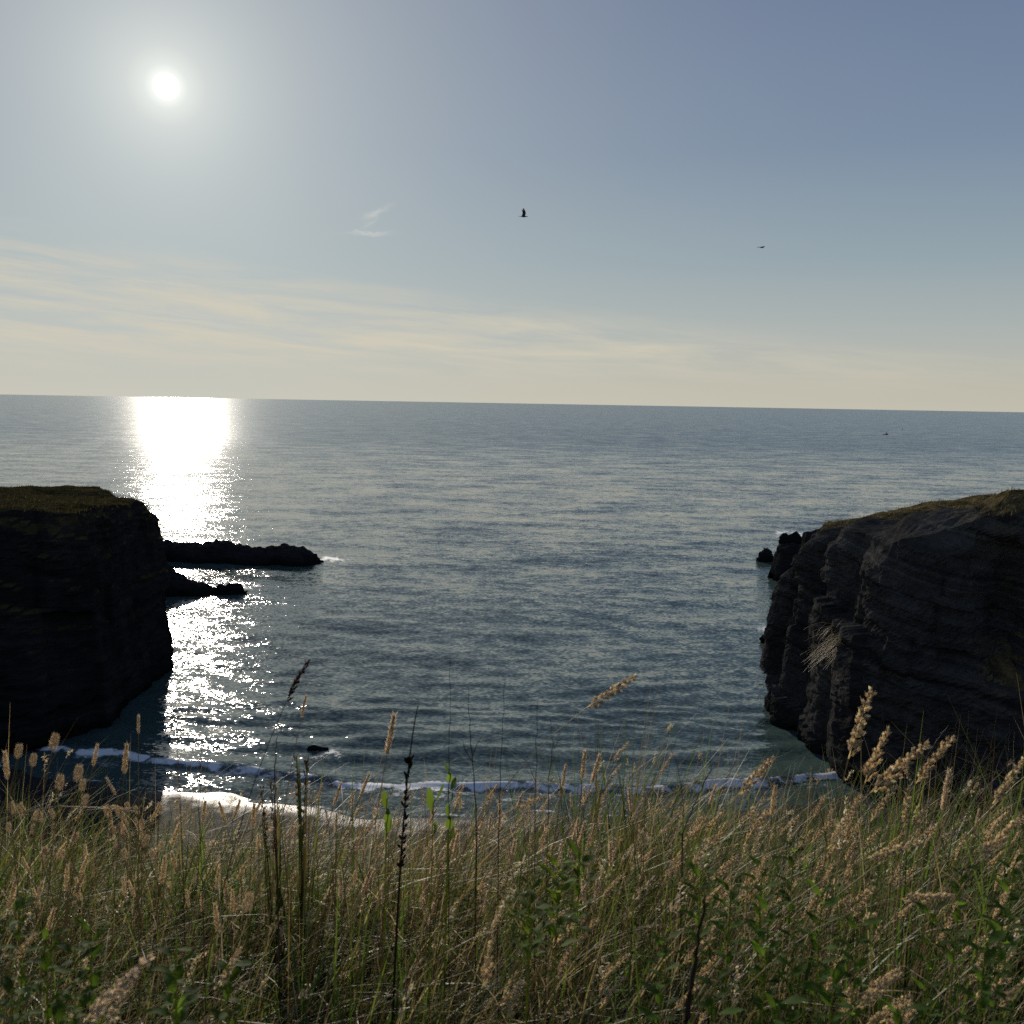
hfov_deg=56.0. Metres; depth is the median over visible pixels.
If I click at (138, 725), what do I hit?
grass stalk
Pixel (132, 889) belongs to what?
grass stalk
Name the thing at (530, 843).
grass stalk
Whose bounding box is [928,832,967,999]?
grass stalk
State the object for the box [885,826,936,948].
grass stalk
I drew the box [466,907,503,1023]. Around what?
grass stalk
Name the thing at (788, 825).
grass stalk
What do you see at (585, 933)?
grass stalk
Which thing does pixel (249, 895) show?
grass stalk
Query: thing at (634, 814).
grass stalk
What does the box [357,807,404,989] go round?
grass stalk
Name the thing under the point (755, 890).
grass stalk
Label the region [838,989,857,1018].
grass stalk
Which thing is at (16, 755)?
grass stalk
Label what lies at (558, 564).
sea
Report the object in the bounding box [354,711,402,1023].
grass stalk
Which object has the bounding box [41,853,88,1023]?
grass stalk
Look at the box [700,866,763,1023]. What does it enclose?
grass stalk
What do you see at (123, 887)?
grass stalk
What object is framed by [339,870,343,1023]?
grass stalk
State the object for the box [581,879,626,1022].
grass stalk
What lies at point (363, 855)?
grass stalk
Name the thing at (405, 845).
grass stalk
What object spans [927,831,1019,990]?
grass stalk
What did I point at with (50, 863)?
grass stalk
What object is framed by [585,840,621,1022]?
grass stalk
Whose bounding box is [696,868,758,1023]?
grass stalk
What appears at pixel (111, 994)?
grass stalk
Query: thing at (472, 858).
grass stalk
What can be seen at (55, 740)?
grass stalk
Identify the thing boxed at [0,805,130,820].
grass stalk
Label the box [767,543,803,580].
rock
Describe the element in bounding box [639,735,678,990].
dead stalk
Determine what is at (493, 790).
grass stalk
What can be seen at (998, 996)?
grass stalk
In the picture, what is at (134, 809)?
grass stalk
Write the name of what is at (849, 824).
grass stalk
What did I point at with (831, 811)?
grass stalk
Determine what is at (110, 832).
grass stalk
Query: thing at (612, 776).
grass stalk
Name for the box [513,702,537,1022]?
dead stalk
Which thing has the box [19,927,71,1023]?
leafy plant
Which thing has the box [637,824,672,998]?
grass stalk
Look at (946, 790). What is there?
grass stalk
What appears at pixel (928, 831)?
grass stalk
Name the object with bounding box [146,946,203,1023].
leafy plant
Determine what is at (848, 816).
grass stalk
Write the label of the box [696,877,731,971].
grass stalk
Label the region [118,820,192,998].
grass stalk
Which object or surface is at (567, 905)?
grass stalk
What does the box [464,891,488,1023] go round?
grass stalk
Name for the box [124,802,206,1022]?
grass stalk
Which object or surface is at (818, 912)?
grass stalk
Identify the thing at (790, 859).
leafy plant
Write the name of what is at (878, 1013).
grass stalk
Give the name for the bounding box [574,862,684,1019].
grass stalk
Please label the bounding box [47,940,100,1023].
leafy plant
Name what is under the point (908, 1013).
grass stalk
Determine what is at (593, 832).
grass stalk
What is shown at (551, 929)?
leafy plant
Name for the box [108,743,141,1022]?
grass stalk
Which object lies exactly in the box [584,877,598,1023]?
grass stalk
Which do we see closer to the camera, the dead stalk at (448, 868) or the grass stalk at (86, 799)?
the grass stalk at (86, 799)
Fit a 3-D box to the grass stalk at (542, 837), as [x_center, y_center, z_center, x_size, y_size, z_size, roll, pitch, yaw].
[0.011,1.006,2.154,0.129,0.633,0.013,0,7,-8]
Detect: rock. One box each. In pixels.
[212,583,247,594]
[306,745,328,750]
[756,548,772,561]
[759,634,764,642]
[778,531,801,544]
[800,529,817,545]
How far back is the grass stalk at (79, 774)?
1.52 m
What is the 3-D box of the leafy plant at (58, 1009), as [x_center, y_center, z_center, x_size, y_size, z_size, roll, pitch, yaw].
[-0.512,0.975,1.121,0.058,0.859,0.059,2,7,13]
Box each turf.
[0,484,151,518]
[816,486,1023,531]
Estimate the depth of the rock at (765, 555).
156.93 m
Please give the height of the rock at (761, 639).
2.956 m
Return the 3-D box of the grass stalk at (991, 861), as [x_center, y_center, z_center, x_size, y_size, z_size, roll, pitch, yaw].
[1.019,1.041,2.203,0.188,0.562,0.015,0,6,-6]
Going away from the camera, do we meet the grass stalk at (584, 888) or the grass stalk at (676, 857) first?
the grass stalk at (584, 888)
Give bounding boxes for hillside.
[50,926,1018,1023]
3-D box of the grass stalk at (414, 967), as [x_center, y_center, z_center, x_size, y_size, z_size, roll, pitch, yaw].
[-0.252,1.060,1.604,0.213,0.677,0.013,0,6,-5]
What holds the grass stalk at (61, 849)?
on the hillside
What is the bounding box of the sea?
[0,394,1023,819]
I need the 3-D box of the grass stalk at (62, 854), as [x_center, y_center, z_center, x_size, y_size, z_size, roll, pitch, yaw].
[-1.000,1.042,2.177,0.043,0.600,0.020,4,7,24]
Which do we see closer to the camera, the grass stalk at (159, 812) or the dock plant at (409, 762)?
the dock plant at (409, 762)
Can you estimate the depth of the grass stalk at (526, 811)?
2.09 m
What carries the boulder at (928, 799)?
on the beach
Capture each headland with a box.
[0,485,173,753]
[759,489,1023,802]
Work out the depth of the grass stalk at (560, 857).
2.17 m
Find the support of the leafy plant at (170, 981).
on the hillside
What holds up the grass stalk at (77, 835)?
on the hillside
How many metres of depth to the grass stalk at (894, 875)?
2.08 m
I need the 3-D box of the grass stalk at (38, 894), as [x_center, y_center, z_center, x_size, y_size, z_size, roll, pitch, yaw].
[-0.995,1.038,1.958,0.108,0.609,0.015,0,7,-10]
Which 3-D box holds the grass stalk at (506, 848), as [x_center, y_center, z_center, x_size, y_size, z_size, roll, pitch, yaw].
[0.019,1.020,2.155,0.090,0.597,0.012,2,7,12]
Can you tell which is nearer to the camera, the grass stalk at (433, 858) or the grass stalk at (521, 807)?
the grass stalk at (433, 858)
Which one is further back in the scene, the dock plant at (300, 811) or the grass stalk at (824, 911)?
the dock plant at (300, 811)
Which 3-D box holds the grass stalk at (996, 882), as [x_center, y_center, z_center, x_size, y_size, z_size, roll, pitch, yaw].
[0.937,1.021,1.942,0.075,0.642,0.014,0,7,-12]
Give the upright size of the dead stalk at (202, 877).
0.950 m
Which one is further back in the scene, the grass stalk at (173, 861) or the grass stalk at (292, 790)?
the grass stalk at (292, 790)
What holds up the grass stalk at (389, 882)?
on the hillside
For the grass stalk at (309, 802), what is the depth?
2.33 m
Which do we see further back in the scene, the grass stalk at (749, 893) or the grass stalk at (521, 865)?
the grass stalk at (521, 865)
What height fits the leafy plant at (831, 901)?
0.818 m
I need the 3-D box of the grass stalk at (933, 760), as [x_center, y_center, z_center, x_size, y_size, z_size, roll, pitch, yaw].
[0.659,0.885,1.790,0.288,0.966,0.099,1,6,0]
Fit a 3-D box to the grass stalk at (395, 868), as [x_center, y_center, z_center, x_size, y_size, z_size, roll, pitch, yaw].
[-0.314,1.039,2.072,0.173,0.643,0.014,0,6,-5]
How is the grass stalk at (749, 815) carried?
on the hillside
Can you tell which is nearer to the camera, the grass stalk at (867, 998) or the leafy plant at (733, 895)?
the grass stalk at (867, 998)
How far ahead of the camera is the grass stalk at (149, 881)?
2.26 m
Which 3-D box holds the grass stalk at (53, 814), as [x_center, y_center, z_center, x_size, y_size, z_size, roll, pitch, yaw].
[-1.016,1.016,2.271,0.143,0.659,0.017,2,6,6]
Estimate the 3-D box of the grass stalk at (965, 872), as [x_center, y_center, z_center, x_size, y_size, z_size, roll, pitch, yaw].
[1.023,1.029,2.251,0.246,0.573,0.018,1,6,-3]
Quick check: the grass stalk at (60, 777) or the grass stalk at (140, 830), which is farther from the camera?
the grass stalk at (140, 830)
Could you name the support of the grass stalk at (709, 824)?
on the hillside
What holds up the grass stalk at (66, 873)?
on the hillside
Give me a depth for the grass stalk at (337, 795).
2.00 m
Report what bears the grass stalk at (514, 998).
on the hillside
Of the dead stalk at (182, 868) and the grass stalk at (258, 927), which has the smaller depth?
the dead stalk at (182, 868)
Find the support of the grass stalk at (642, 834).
on the hillside
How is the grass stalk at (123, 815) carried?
on the hillside
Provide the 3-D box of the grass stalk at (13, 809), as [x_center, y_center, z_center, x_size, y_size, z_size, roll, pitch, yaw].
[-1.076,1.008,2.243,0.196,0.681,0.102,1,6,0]
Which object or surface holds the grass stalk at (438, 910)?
on the hillside
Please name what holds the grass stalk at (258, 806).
on the hillside
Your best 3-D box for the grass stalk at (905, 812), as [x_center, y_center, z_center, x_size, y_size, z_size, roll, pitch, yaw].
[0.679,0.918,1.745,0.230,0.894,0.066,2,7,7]
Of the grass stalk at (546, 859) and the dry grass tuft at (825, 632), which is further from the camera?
the dry grass tuft at (825, 632)
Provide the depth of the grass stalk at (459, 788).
2.45 m
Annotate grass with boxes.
[13,795,990,905]
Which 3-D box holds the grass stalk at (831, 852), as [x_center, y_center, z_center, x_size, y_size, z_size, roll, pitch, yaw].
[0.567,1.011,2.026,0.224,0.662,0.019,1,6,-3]
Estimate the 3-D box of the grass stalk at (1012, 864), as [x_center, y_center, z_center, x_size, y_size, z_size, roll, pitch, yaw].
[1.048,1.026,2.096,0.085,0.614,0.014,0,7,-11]
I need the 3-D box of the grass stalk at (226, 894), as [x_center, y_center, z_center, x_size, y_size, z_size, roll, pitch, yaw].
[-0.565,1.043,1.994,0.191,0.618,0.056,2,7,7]
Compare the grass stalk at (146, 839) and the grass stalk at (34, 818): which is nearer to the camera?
the grass stalk at (146, 839)
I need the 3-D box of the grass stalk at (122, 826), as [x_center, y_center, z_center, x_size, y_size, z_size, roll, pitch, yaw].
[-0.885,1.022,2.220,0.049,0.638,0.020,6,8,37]
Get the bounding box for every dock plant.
[239,777,297,1020]
[259,751,385,1023]
[391,705,418,1023]
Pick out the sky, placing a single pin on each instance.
(239, 199)
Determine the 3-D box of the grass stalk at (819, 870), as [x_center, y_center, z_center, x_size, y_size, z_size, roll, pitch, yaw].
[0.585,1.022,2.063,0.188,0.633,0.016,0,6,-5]
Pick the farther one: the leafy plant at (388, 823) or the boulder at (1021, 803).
the boulder at (1021, 803)
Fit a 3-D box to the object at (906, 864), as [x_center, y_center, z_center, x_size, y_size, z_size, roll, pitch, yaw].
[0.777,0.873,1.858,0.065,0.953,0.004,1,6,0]
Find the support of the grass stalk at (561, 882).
on the hillside
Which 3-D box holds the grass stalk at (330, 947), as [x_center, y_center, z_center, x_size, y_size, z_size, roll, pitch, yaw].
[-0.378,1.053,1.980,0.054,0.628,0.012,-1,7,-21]
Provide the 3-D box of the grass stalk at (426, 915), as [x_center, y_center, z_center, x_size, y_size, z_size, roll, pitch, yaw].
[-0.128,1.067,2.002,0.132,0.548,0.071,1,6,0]
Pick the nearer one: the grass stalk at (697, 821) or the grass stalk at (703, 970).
the grass stalk at (703, 970)
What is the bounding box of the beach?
[0,769,1022,906]
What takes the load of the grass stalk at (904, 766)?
on the hillside
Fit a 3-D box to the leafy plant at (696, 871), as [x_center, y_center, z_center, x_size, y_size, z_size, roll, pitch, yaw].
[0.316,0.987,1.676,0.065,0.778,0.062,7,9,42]
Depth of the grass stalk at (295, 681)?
1.88 m
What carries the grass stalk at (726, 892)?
on the hillside
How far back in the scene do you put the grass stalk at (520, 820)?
2.31 m
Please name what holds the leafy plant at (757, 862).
on the hillside
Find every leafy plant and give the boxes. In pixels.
[0,896,43,1023]
[0,975,33,1023]
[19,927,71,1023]
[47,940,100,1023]
[52,998,81,1023]
[63,918,108,1023]
[143,972,204,1023]
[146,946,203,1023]
[206,959,255,1023]
[382,785,393,1023]
[426,784,443,1023]
[443,758,457,1011]
[443,789,454,1023]
[507,898,554,1023]
[510,871,553,1023]
[538,854,580,1023]
[559,838,598,1023]
[637,930,684,1023]
[676,860,719,1021]
[688,968,744,1023]
[709,877,751,1023]
[741,855,783,1023]
[745,893,792,1023]
[752,992,810,1023]
[766,928,815,1023]
[773,838,807,1016]
[798,878,844,1023]
[802,959,853,1023]
[827,915,881,1023]
[878,997,933,1023]
[909,899,957,1023]
[935,865,984,1023]
[953,930,1006,1023]
[978,895,1023,1020]
[986,854,1023,1020]
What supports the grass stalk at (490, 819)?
on the hillside
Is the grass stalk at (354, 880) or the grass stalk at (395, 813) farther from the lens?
the grass stalk at (395, 813)
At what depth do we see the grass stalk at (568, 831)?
2.30 m
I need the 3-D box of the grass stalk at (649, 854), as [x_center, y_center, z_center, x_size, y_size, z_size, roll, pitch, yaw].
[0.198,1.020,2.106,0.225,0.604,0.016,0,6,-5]
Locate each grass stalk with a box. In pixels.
[0,743,22,855]
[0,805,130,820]
[0,809,38,903]
[0,879,17,951]
[0,933,38,978]
[1,840,66,992]
[3,750,27,1023]
[4,794,89,1023]
[6,753,58,1023]
[6,822,73,1023]
[7,802,98,997]
[9,733,58,1023]
[13,880,43,1011]
[14,806,85,987]
[16,802,114,1019]
[20,778,85,1023]
[21,857,121,1021]
[22,744,98,1023]
[23,908,55,1020]
[30,823,38,1002]
[30,846,47,980]
[32,873,85,1023]
[32,888,100,1019]
[35,810,80,991]
[38,773,76,1023]
[41,831,78,1014]
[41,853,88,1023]
[49,765,83,1002]
[49,808,105,999]
[54,837,121,1018]
[58,845,74,1006]
[64,862,78,1022]
[68,825,116,1011]
[74,877,142,1023]
[82,952,154,1023]
[84,845,89,930]
[95,814,125,968]
[102,804,159,1008]
[102,834,149,991]
[103,804,155,1015]
[105,974,136,1023]
[106,778,204,1023]
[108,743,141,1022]
[108,809,118,1023]
[113,840,164,1002]
[115,805,178,997]
[117,810,200,1000]
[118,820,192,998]
[118,823,136,1014]
[121,828,145,1016]
[122,849,167,1023]
[122,876,133,1022]
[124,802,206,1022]
[128,881,171,1023]
[133,806,228,1018]
[133,817,180,996]
[136,714,179,1022]
[137,821,180,1019]
[139,819,144,1004]
[149,849,200,1016]
[151,856,166,1019]
[154,802,161,988]
[161,867,257,1023]
[170,851,203,1009]
[175,799,213,1015]
[185,889,203,1022]
[190,860,247,1018]
[197,799,240,1019]
[198,659,310,1023]
[200,891,205,1023]
[203,800,261,996]
[203,947,242,1023]
[206,877,236,1020]
[213,903,226,1020]
[215,890,252,1023]
[218,801,258,997]
[224,825,299,1021]
[229,889,234,1023]
[237,783,296,1014]
[237,785,302,1023]
[245,802,255,1006]
[257,833,260,1019]
[259,694,311,1023]
[261,773,370,1007]
[268,804,322,1023]
[277,817,294,1021]
[283,783,338,995]
[283,836,330,1022]
[287,821,297,1014]
[289,782,341,1023]
[293,814,378,1023]
[293,828,307,1020]
[294,812,367,1005]
[296,795,359,1020]
[298,824,351,1021]
[300,838,357,1021]
[302,809,305,1014]
[305,794,388,1004]
[307,790,310,1015]
[309,821,376,991]
[310,850,314,1023]
[313,804,364,914]
[317,790,364,989]
[322,838,387,1021]
[323,880,338,1023]
[324,810,338,1022]
[327,831,377,1015]
[327,870,379,1023]
[329,867,372,1022]
[335,795,546,1022]
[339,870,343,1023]
[340,793,353,987]
[342,852,406,1010]
[344,870,356,1023]
[352,838,410,1023]
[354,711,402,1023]
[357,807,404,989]
[361,845,386,1021]
[362,902,434,1023]
[371,798,382,1008]
[376,784,410,980]
[377,794,404,1019]
[379,956,424,1023]
[380,807,436,1018]
[380,885,383,1023]
[381,842,387,1023]
[385,810,388,1015]
[390,784,498,1022]
[390,841,450,1023]
[395,850,469,1020]
[396,673,636,1023]
[401,886,426,1022]
[406,791,413,1010]
[408,843,418,1023]
[413,855,434,1022]
[418,792,460,989]
[419,828,458,990]
[419,840,431,1019]
[421,784,465,1018]
[421,786,431,978]
[422,897,477,1023]
[426,783,461,990]
[431,834,480,1021]
[432,848,466,1017]
[437,823,472,1013]
[442,813,484,1008]
[446,847,475,1016]
[451,906,504,1023]
[457,871,499,1023]
[461,859,508,1022]
[463,866,515,1020]
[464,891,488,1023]
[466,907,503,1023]
[468,813,500,1006]
[469,917,599,1023]
[470,841,502,1016]
[471,824,506,1016]
[472,791,523,1010]
[474,793,553,1002]
[478,811,524,1001]
[479,934,494,1023]
[480,815,547,1023]
[481,836,563,1017]
[484,980,526,1023]
[485,912,565,1021]
[486,765,621,1023]
[486,840,522,1023]
[491,972,516,1023]
[494,826,546,1019]
[495,803,501,1019]
[498,764,578,1023]
[503,742,628,1023]
[504,824,551,1023]
[504,840,533,1012]
[505,980,522,1023]
[509,920,578,1023]
[510,841,573,1016]
[512,795,530,987]
[516,754,601,1023]
[518,796,562,979]
[520,844,565,1023]
[521,786,594,1007]
[524,804,532,1018]
[527,798,534,1019]
[528,882,588,1017]
[535,876,621,1023]
[543,947,571,1023]
[544,818,587,1006]
[546,815,601,1023]
[548,820,574,1016]
[551,821,585,1016]
[557,850,594,995]
[559,784,610,978]
[562,838,621,1019]
[563,846,656,1019]
[564,749,598,1023]
[566,833,605,1001]
[568,953,629,1023]
[570,793,577,960]
[570,822,595,1012]
[574,824,597,1020]
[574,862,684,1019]
[575,753,674,1021]
[577,785,618,916]
[579,863,589,1005]
[580,803,642,994]
[580,841,600,1009]
[581,838,618,1006]
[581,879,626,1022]
[583,787,604,961]
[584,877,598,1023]
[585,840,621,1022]
[587,891,951,1023]
[590,976,625,1023]
[592,808,601,1008]
[593,962,610,1023]
[598,810,724,1020]
[599,821,647,993]
[608,841,612,1023]
[612,835,627,994]
[616,815,704,1015]
[624,864,644,971]
[627,787,639,940]
[628,784,716,1014]
[632,844,685,986]
[637,756,775,1023]
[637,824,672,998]
[638,835,716,965]
[641,855,737,1012]
[642,816,706,1004]
[642,886,722,1022]
[643,937,708,1023]
[645,808,758,1022]
[648,799,662,922]
[657,861,671,1014]
[660,851,702,1023]
[661,885,733,1022]
[661,985,700,1023]
[666,955,720,1023]
[667,840,920,1023]
[669,741,932,1023]
[670,812,701,983]
[671,821,727,992]
[675,808,770,1021]
[678,918,718,1023]
[688,876,769,1018]
[690,896,782,1021]
[692,818,761,999]
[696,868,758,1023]
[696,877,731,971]
[697,852,813,1022]
[698,990,719,1023]
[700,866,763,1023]
[705,877,758,1023]
[706,794,826,1023]
[720,854,768,1022]
[725,815,798,927]
[728,819,836,1006]
[733,829,813,1021]
[739,895,820,1022]
[744,830,962,1023]
[745,843,841,1018]
[752,785,777,1010]
[756,848,832,1012]
[758,817,848,1020]
[763,886,875,1023]
[765,724,891,1019]
[765,894,851,1021]
[768,798,932,1023]
[772,785,898,1021]
[779,794,863,1019]
[779,861,836,999]
[781,907,827,1000]
[783,809,844,981]
[784,827,880,1015]
[785,894,827,1018]
[792,835,860,1023]
[797,685,876,1023]
[798,817,1019,1021]
[802,818,862,985]
[806,831,906,1023]
[808,811,857,977]
[808,888,876,1023]
[811,735,957,1023]
[814,958,842,1021]
[816,817,851,1013]
[821,904,914,1019]
[822,843,890,1020]
[827,853,860,1021]
[828,966,901,1023]
[832,865,916,1014]
[832,974,862,1023]
[837,823,938,1002]
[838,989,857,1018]
[840,861,904,1023]
[841,972,901,1023]
[843,785,912,1019]
[868,996,903,1023]
[878,991,912,1023]
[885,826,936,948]
[886,999,912,1023]
[890,757,1023,1016]
[902,1009,917,1023]
[903,920,1019,1017]
[908,924,952,987]
[911,768,951,1023]
[911,835,1008,975]
[913,816,1023,992]
[914,949,1017,1023]
[916,810,1009,960]
[917,936,985,998]
[919,901,957,1023]
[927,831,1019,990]
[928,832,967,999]
[929,849,1004,987]
[936,820,998,975]
[938,883,1013,1023]
[941,977,1012,1023]
[943,808,979,1023]
[952,892,1009,1022]
[955,954,983,1023]
[966,866,1004,1022]
[979,966,1023,1023]
[983,849,1021,983]
[984,980,1023,1023]
[989,848,1022,1012]
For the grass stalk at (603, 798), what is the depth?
2.36 m
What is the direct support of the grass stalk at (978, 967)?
on the hillside
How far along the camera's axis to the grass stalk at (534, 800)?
1.90 m
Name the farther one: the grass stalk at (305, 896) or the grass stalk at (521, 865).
the grass stalk at (521, 865)
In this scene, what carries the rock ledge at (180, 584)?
in the sea
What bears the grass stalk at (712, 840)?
on the hillside
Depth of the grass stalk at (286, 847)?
2.22 m
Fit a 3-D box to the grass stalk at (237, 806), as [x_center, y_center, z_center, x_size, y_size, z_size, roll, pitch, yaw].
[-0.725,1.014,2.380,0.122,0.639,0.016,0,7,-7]
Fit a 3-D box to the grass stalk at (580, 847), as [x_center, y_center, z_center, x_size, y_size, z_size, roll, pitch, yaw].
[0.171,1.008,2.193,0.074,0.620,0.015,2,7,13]
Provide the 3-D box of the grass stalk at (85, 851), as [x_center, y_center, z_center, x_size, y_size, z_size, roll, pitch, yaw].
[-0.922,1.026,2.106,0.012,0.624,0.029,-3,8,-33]
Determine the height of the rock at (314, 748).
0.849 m
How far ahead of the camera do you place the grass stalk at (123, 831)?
2.17 m
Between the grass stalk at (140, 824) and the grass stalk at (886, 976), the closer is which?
the grass stalk at (886, 976)
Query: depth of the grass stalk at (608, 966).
1.65 m
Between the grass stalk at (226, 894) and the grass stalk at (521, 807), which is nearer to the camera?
the grass stalk at (226, 894)
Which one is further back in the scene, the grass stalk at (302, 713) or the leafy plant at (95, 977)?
the grass stalk at (302, 713)
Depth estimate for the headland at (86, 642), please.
71.05 m
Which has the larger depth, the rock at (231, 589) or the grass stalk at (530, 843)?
the rock at (231, 589)
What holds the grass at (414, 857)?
on the hillside
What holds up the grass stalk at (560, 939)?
on the hillside
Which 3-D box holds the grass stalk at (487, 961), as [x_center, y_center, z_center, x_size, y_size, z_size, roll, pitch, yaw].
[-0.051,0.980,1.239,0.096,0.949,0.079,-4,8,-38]
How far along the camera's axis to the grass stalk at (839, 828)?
1.62 m
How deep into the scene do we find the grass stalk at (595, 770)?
1.93 m
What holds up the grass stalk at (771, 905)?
on the hillside
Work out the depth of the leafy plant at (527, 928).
1.43 m
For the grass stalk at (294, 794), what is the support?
on the hillside
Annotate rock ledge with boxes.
[163,539,322,566]
[165,563,215,596]
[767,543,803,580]
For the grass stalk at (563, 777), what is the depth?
1.95 m
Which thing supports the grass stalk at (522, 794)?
on the hillside
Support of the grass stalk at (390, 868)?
on the hillside
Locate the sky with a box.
[0,0,1023,411]
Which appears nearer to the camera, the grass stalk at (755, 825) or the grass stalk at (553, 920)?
the grass stalk at (553, 920)
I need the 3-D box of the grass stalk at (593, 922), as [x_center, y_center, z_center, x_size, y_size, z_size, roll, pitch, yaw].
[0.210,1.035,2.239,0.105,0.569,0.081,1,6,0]
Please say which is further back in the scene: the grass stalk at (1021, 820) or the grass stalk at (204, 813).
the grass stalk at (204, 813)
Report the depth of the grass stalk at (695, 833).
2.18 m
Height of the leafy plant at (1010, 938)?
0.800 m
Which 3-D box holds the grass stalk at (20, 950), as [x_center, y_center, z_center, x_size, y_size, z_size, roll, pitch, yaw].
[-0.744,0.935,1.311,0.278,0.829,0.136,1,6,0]
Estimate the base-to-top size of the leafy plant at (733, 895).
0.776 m
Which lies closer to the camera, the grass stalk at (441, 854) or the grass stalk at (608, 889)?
the grass stalk at (608, 889)
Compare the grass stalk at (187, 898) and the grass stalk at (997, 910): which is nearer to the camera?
the grass stalk at (997, 910)
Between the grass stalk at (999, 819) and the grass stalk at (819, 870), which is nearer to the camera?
the grass stalk at (819, 870)
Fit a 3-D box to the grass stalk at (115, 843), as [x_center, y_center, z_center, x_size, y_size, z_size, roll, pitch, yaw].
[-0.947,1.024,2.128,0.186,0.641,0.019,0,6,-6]
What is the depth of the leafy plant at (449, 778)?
1.88 m
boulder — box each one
[920,795,950,821]
[949,774,1011,814]
[1001,796,1023,819]
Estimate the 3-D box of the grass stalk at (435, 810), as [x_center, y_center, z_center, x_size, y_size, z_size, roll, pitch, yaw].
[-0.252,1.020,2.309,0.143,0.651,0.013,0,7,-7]
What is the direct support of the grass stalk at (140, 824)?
on the hillside
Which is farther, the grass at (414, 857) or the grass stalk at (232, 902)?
the grass at (414, 857)
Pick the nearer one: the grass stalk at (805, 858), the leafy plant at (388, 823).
the leafy plant at (388, 823)
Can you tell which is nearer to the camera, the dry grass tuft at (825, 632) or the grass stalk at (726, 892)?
the grass stalk at (726, 892)
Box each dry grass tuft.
[801,632,841,671]
[803,620,845,650]
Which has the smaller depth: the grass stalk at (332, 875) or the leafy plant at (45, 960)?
the leafy plant at (45, 960)
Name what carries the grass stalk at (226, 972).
on the hillside
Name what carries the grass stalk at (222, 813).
on the hillside
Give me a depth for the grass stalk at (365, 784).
2.00 m
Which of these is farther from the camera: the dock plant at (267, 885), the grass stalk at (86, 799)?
the dock plant at (267, 885)
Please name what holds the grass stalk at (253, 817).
on the hillside
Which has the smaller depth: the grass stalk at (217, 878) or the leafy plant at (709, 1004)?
the leafy plant at (709, 1004)
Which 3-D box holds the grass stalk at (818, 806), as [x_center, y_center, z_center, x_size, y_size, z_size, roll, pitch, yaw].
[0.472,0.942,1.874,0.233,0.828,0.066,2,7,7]
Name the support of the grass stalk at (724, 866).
on the hillside
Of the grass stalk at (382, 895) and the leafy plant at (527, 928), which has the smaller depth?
the leafy plant at (527, 928)
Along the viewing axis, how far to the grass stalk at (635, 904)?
2.17 m
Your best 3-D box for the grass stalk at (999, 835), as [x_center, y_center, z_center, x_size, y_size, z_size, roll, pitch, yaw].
[0.619,0.926,1.564,0.342,0.912,0.071,2,7,7]
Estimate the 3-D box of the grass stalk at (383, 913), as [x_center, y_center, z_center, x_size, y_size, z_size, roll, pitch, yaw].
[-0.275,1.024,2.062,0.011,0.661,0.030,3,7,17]
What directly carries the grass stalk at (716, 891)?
on the hillside
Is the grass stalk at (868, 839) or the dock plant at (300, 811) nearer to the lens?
the grass stalk at (868, 839)
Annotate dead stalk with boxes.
[176,721,188,1020]
[198,730,206,1023]
[274,736,280,1023]
[448,654,450,1022]
[463,686,482,1022]
[497,677,505,1023]
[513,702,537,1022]
[545,720,559,1002]
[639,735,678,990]
[671,748,683,1010]
[677,751,721,1023]
[682,894,706,1023]
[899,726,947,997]
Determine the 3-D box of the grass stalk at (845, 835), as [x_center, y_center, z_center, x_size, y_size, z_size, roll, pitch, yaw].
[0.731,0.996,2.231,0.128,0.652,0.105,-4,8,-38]
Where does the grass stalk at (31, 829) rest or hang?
on the hillside
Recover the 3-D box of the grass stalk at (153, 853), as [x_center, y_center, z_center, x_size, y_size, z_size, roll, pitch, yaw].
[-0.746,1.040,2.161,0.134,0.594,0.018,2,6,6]
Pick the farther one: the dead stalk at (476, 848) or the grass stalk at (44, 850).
the grass stalk at (44, 850)
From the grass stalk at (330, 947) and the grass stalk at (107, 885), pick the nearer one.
the grass stalk at (330, 947)
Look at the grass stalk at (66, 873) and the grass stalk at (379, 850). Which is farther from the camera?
the grass stalk at (379, 850)
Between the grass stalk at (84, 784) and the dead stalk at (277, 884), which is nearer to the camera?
the grass stalk at (84, 784)
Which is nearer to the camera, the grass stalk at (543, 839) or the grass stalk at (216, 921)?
the grass stalk at (543, 839)
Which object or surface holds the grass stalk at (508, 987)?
on the hillside
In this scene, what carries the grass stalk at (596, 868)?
on the hillside
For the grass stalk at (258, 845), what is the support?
on the hillside
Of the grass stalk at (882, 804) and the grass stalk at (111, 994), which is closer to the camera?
the grass stalk at (111, 994)
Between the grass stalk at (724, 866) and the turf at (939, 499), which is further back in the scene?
the turf at (939, 499)
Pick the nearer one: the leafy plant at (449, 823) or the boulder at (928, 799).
the leafy plant at (449, 823)
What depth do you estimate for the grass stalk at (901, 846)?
1.47 m
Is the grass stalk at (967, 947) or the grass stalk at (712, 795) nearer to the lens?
the grass stalk at (967, 947)
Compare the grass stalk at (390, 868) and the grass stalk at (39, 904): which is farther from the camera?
the grass stalk at (390, 868)
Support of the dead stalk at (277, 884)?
on the hillside
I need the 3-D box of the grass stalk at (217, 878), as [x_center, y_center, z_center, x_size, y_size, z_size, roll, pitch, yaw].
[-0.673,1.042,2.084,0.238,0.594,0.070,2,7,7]
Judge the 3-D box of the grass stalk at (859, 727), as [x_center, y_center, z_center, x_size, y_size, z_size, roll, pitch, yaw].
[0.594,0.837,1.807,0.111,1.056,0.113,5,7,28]
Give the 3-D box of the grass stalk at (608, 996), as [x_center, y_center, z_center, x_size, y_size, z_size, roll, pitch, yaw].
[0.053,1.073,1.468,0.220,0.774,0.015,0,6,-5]
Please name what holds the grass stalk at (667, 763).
on the hillside

